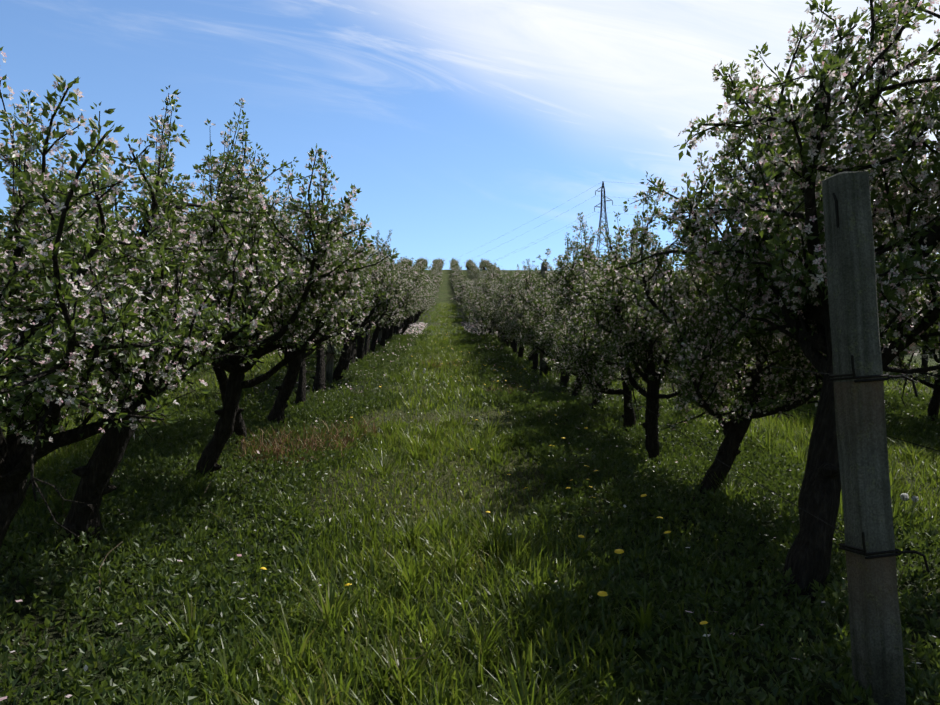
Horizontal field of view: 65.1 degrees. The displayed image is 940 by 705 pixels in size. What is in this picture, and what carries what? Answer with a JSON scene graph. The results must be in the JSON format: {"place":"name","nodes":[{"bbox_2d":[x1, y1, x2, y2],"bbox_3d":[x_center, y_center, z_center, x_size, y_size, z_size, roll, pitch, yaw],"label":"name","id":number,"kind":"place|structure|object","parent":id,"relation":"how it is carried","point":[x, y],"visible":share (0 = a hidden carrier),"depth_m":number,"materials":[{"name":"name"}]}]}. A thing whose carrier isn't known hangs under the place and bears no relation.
{"place":"outdoors","nodes":[
{"label":"outdoors","id":0,"kind":"place"},
{"bbox_2d":[0,270,939,704],"bbox_3d":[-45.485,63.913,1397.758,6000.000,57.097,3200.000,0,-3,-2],"label":"ground","id":1,"kind":"structure","parent":0,"point":[444,294],"depth_m":3.92,"materials":[{"name":"green plant"}]},
{"bbox_2d":[0,89,264,547],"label":"apple tree","id":2,"kind":"object","parent":1,"relation":"on","point":[39,374],"visible":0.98,"depth_m":2.95,"materials":[{"name":"green plant"}]},
{"bbox_2d":[0,47,302,552],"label":"apple tree","id":3,"kind":"object","parent":1,"relation":"on","point":[96,472],"visible":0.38,"depth_m":4.31,"materials":[{"name":"green plant"}]},
{"bbox_2d":[118,98,399,479],"bbox_3d":[-1.782,-0.458,6.008,2.602,3.334,1.801,-2,-4,31],"label":"apple tree","id":4,"kind":"object","parent":1,"relation":"on","point":[321,301],"visible":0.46,"depth_m":5.90,"materials":[{"name":"green plant"}]},
{"bbox_2d":[182,167,339,443],"bbox_3d":[-2.389,-0.342,7.265,1.581,2.697,2.104,-3,-5,24],"label":"apple tree","id":5,"kind":"object","parent":1,"relation":"on","point":[222,379],"depth_m":7.43,"materials":[{"name":"green plant"}]},
{"bbox_2d":[214,175,390,423],"bbox_3d":[-2.236,-0.493,9.046,2.214,3.110,3.328,-1,-3,26],"label":"apple tree","id":6,"kind":"object","parent":1,"relation":"on","point":[285,390],"visible":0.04,"depth_m":8.93,"materials":[{"name":"green plant"}]},
{"bbox_2d":[275,241,348,404],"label":"apple tree","id":7,"kind":"object","parent":1,"relation":"on","point":[300,392],"visible":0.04,"depth_m":10.54,"materials":[{"name":"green plant"}]},
{"bbox_2d":[276,224,371,392],"bbox_3d":[-2.618,-0.737,12.509,2.208,3.141,3.277,-2,-3,28],"label":"apple tree","id":8,"kind":"object","parent":1,"relation":"on","point":[319,380],"depth_m":12.09,"materials":[{"name":"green plant"}]},
{"bbox_2d":[325,331,338,385],"bbox_3d":[-2.454,-0.434,13.287,0.250,2.552,0.158,3,-3,-5],"label":"concrete post","id":9,"kind":"object","parent":1,"relation":"on","point":[329,372],"visible":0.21,"depth_m":13.20,"materials":[{"name":"grey concrete"}]},
{"bbox_2d":[307,214,402,371],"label":"apple tree","id":10,"kind":"object","parent":1,"relation":"on","point":[346,366],"visible":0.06,"depth_m":14.84,"materials":[{"name":"green plant"}]},
{"bbox_2d":[349,270,383,367],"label":"apple tree","id":11,"kind":"object","parent":1,"relation":"on","point":[353,352],"depth_m":16.53,"materials":[{"name":"green plant"}]},
{"bbox_2d":[348,229,392,361],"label":"apple tree","id":12,"kind":"object","parent":1,"relation":"on","point":[360,352],"depth_m":17.75,"materials":[{"name":"green plant"}]},
{"bbox_2d":[328,210,420,383],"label":"apple tree","id":13,"kind":"object","parent":1,"relation":"on","point":[389,284],"visible":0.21,"depth_m":13.60,"materials":[{"name":"green plant"}]},
{"bbox_2d":[377,327,381,342],"bbox_3d":[-2.857,-1.188,23.522,0.250,2.552,0.158,-2,-3,10],"label":"concrete post","id":14,"kind":"object","parent":1,"relation":"on","point":[379,336],"visible":0.12,"depth_m":23.44,"materials":[{"name":"grey concrete"}]},
{"bbox_2d":[364,257,399,355],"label":"apple tree","id":15,"kind":"object","parent":1,"relation":"on","point":[366,344],"visible":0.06,"depth_m":19.57,"materials":[{"name":"green plant"}]},
{"bbox_2d":[366,230,428,351],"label":"apple tree","id":16,"kind":"object","parent":1,"relation":"on","point":[406,303],"visible":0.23,"depth_m":21.16,"materials":[{"name":"green plant"}]},
{"bbox_2d":[379,287,422,347],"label":"apple tree","id":17,"kind":"object","parent":1,"relation":"on","point":[383,338],"visible":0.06,"depth_m":22.17,"materials":[{"name":"green plant"}]},
{"bbox_2d":[385,258,418,339],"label":"apple tree","id":18,"kind":"object","parent":1,"relation":"on","point":[408,295],"visible":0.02,"depth_m":25.70,"materials":[{"name":"green plant"}]},
{"bbox_2d":[387,260,433,338],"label":"apple tree","id":19,"kind":"object","parent":1,"relation":"on","point":[417,301],"visible":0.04,"depth_m":26.35,"materials":[{"name":"green plant"}]},
{"bbox_2d":[393,288,428,334],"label":"apple tree","id":20,"kind":"object","parent":1,"relation":"on","point":[406,316],"visible":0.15,"depth_m":29.65,"materials":[{"name":"green plant"}]},
{"bbox_2d":[402,305,421,331],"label":"apple tree","id":21,"kind":"object","parent":1,"relation":"on","point":[404,321],"depth_m":35.63,"materials":[{"name":"green plant"}]},
{"bbox_2d":[397,259,431,333],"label":"apple tree","id":22,"kind":"object","parent":1,"relation":"on","point":[425,288],"visible":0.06,"depth_m":32.30,"materials":[{"name":"green plant"}]},
{"bbox_2d":[406,278,432,327],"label":"apple tree","id":23,"kind":"object","parent":1,"relation":"on","point":[423,301],"depth_m":38.69,"materials":[{"name":"green plant"}]},
{"bbox_2d":[410,296,431,324],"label":"apple tree","id":24,"kind":"object","parent":1,"relation":"on","point":[422,307],"visible":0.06,"depth_m":43.50,"materials":[{"name":"green plant"}]},
{"bbox_2d":[406,266,440,325],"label":"apple tree","id":25,"kind":"object","parent":1,"relation":"on","point":[427,274],"visible":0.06,"depth_m":41.36,"materials":[{"name":"green plant"}]},
{"bbox_2d":[414,299,434,323],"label":"apple tree","id":26,"kind":"object","parent":1,"relation":"on","point":[429,304],"visible":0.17,"depth_m":46.41,"materials":[{"name":"green plant"}]},
{"bbox_2d":[418,282,437,318],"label":"apple tree","id":27,"kind":"object","parent":1,"relation":"on","point":[433,297],"visible":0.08,"depth_m":52.27,"materials":[{"name":"green plant"}]},
{"bbox_2d":[430,273,442,285],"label":"apple tree","id":28,"kind":"object","parent":1,"relation":"on","point":[437,279],"visible":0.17,"depth_m":95.99,"materials":[{"name":"green plant"}]},
{"bbox_2d":[451,277,469,316],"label":"apple tree","id":29,"kind":"object","parent":1,"relation":"on","point":[460,288],"visible":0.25,"depth_m":55.45,"materials":[{"name":"green plant"}]},
{"bbox_2d":[462,284,472,311],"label":"apple tree","id":30,"kind":"object","parent":1,"relation":"on","point":[471,288],"visible":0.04,"depth_m":46.56,"materials":[{"name":"green plant"}]},
{"bbox_2d":[461,279,473,317],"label":"apple tree","id":31,"kind":"object","parent":1,"relation":"on","point":[465,293],"visible":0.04,"depth_m":53.31,"materials":[{"name":"green plant"}]},
{"bbox_2d":[463,280,474,318],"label":"apple tree","id":32,"kind":"object","parent":1,"relation":"on","point":[466,296],"visible":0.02,"depth_m":48.22,"materials":[{"name":"green plant"}]},
{"bbox_2d":[0,322,939,704],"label":"weeds","id":33,"kind":"object","parent":1,"relation":"on","point":[392,352],"visible":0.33,"depth_m":4.37,"materials":[{"name":"green plant"}]},
{"bbox_2d":[2,277,939,532],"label":"trellis wires","id":34,"kind":"object","parent":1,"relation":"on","point":[759,398],"visible":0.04,"depth_m":3.81,"materials":[{"name":"black metal"}]},
{"bbox_2d":[464,283,477,320],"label":"apple tree","id":35,"kind":"object","parent":1,"relation":"on","point":[468,295],"visible":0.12,"depth_m":43.62,"materials":[{"name":"green plant"}]},
{"bbox_2d":[467,276,479,319],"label":"apple tree","id":36,"kind":"object","parent":1,"relation":"on","point":[474,281],"visible":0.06,"depth_m":45.31,"materials":[{"name":"green plant"}]},
{"bbox_2d":[465,271,488,332],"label":"apple tree","id":37,"kind":"object","parent":1,"relation":"on","point":[474,299],"visible":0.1,"depth_m":34.05,"materials":[{"name":"green plant"}]},
{"bbox_2d":[466,270,500,340],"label":"apple tree","id":38,"kind":"object","parent":1,"relation":"on","point":[479,301],"visible":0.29,"depth_m":26.04,"materials":[{"name":"green plant"}]},
{"bbox_2d":[470,263,509,334],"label":"apple tree","id":39,"kind":"object","parent":1,"relation":"on","point":[491,274],"visible":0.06,"depth_m":30.48,"materials":[{"name":"green plant"}]},
{"bbox_2d":[474,270,521,347],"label":"apple tree","id":40,"kind":"object","parent":1,"relation":"on","point":[493,318],"visible":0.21,"depth_m":21.64,"materials":[{"name":"green plant"}]},
{"bbox_2d":[483,268,513,344],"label":"apple tree","id":41,"kind":"object","parent":1,"relation":"on","point":[497,279],"visible":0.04,"depth_m":23.92,"materials":[{"name":"green plant"}]},
{"bbox_2d":[489,286,509,346],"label":"apple tree","id":42,"kind":"object","parent":1,"relation":"on","point":[507,342],"visible":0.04,"depth_m":23.16,"materials":[{"name":"green plant"}]},
{"bbox_2d":[494,270,520,354],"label":"apple tree","id":43,"kind":"object","parent":1,"relation":"on","point":[513,341],"visible":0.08,"depth_m":19.99,"materials":[{"name":"green plant"}]},
{"bbox_2d":[486,261,549,357],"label":"apple tree","id":44,"kind":"object","parent":1,"relation":"on","point":[521,349],"visible":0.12,"depth_m":18.17,"materials":[{"name":"green plant"}]},
{"bbox_2d":[485,259,557,372],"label":"apple tree","id":45,"kind":"object","parent":1,"relation":"on","point":[528,283],"visible":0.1,"depth_m":15.72,"materials":[{"name":"green plant"}]},
{"bbox_2d":[504,267,540,361],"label":"apple tree","id":46,"kind":"object","parent":1,"relation":"on","point":[510,326],"depth_m":17.39,"materials":[{"name":"green plant"}]},
{"bbox_2d":[501,264,578,376],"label":"apple tree","id":47,"kind":"object","parent":1,"relation":"on","point":[520,317],"visible":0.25,"depth_m":14.09,"materials":[{"name":"green plant"}]},
{"bbox_2d":[539,263,547,375],"bbox_3d":[1.497,-0.505,14.614,0.250,2.552,0.158,1,-3,6],"label":"concrete post","id":48,"kind":"object","parent":1,"relation":"on","point":[543,270],"visible":0.17,"depth_m":14.54,"materials":[{"name":"grey concrete"}]},
{"bbox_2d":[522,251,611,387],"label":"apple tree","id":49,"kind":"object","parent":1,"relation":"on","point":[541,309],"visible":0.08,"depth_m":12.66,"materials":[{"name":"green plant"}]},
{"bbox_2d":[537,275,597,398],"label":"apple tree","id":50,"kind":"object","parent":1,"relation":"on","point":[556,355],"visible":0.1,"depth_m":11.18,"materials":[{"name":"green plant"}]},
{"bbox_2d":[233,323,918,689],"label":"dandelions","id":51,"kind":"object","parent":1,"relation":"on","point":[703,623],"visible":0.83,"depth_m":4.56,"materials":[{"name":"yellow plant"}]},
{"bbox_2d":[530,211,671,408],"bbox_3d":[1.825,-0.413,9.811,1.908,2.700,1.973,2,-4,-32],"label":"apple tree","id":52,"kind":"object","parent":1,"relation":"on","point":[564,295],"visible":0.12,"depth_m":9.69,"materials":[{"name":"green plant"}]},
{"bbox_2d":[594,181,612,260],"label":"pylon","id":53,"kind":"object","parent":1,"relation":"on","point":[604,202],"visible":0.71,"depth_m":225.75,"materials":[{"name":"grey metal"}]},
{"bbox_2d":[444,181,689,268],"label":"power lines","id":54,"kind":"object","parent":53,"relation":"attached to","point":[582,220],"visible":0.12,"depth_m":236.01,"materials":[{"name":"black metal"}]},
{"bbox_2d":[543,233,689,434],"bbox_3d":[1.613,-0.135,8.226,1.691,2.310,1.828,-2,2,-25],"label":"apple tree","id":55,"kind":"object","parent":1,"relation":"on","point":[584,361],"visible":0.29,"depth_m":8.18,"materials":[{"name":"green plant"}]},
{"bbox_2d":[569,202,738,465],"bbox_3d":[1.657,-0.054,6.918,1.402,2.370,2.317,-1,-4,-8],"label":"apple tree","id":56,"kind":"object","parent":1,"relation":"on","point":[628,334],"visible":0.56,"depth_m":6.75,"materials":[{"name":"green plant"}]},
{"bbox_2d":[588,185,889,500],"bbox_3d":[2.002,0.022,5.697,1.950,2.392,2.261,2,-3,-12],"label":"apple tree","id":57,"kind":"object","parent":1,"relation":"on","point":[707,335],"visible":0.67,"depth_m":5.26,"materials":[{"name":"green plant"}]},
{"bbox_2d":[608,0,939,598],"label":"apple tree","id":58,"kind":"object","parent":1,"relation":"on","point":[776,244],"visible":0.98,"depth_m":3.80,"materials":[{"name":"green plant"}]},
{"bbox_2d":[822,171,929,704],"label":"wooden post","id":59,"kind":"object","parent":1,"relation":"on","point":[872,552],"visible":1,"depth_m":2.64,"materials":[{"name":"wood"},{"name":"metal wire"}]},
{"bbox_2d":[882,246,939,423],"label":"apple tree","id":60,"kind":"object","parent":1,"relation":"on","point":[933,405],"visible":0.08,"depth_m":8.88,"materials":[{"name":"green plant"}]},
{"bbox_2d":[905,343,927,374],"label":"apple tree","id":61,"kind":"object","parent":1,"relation":"on","point":[924,363],"depth_m":15.31,"materials":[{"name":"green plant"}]},
{"bbox_2d":[0,0,939,270],"label":"sky","id":62,"kind":"structure","parent":0,"point":[459,125],"materials":[{"name":"blue"}]}
]}

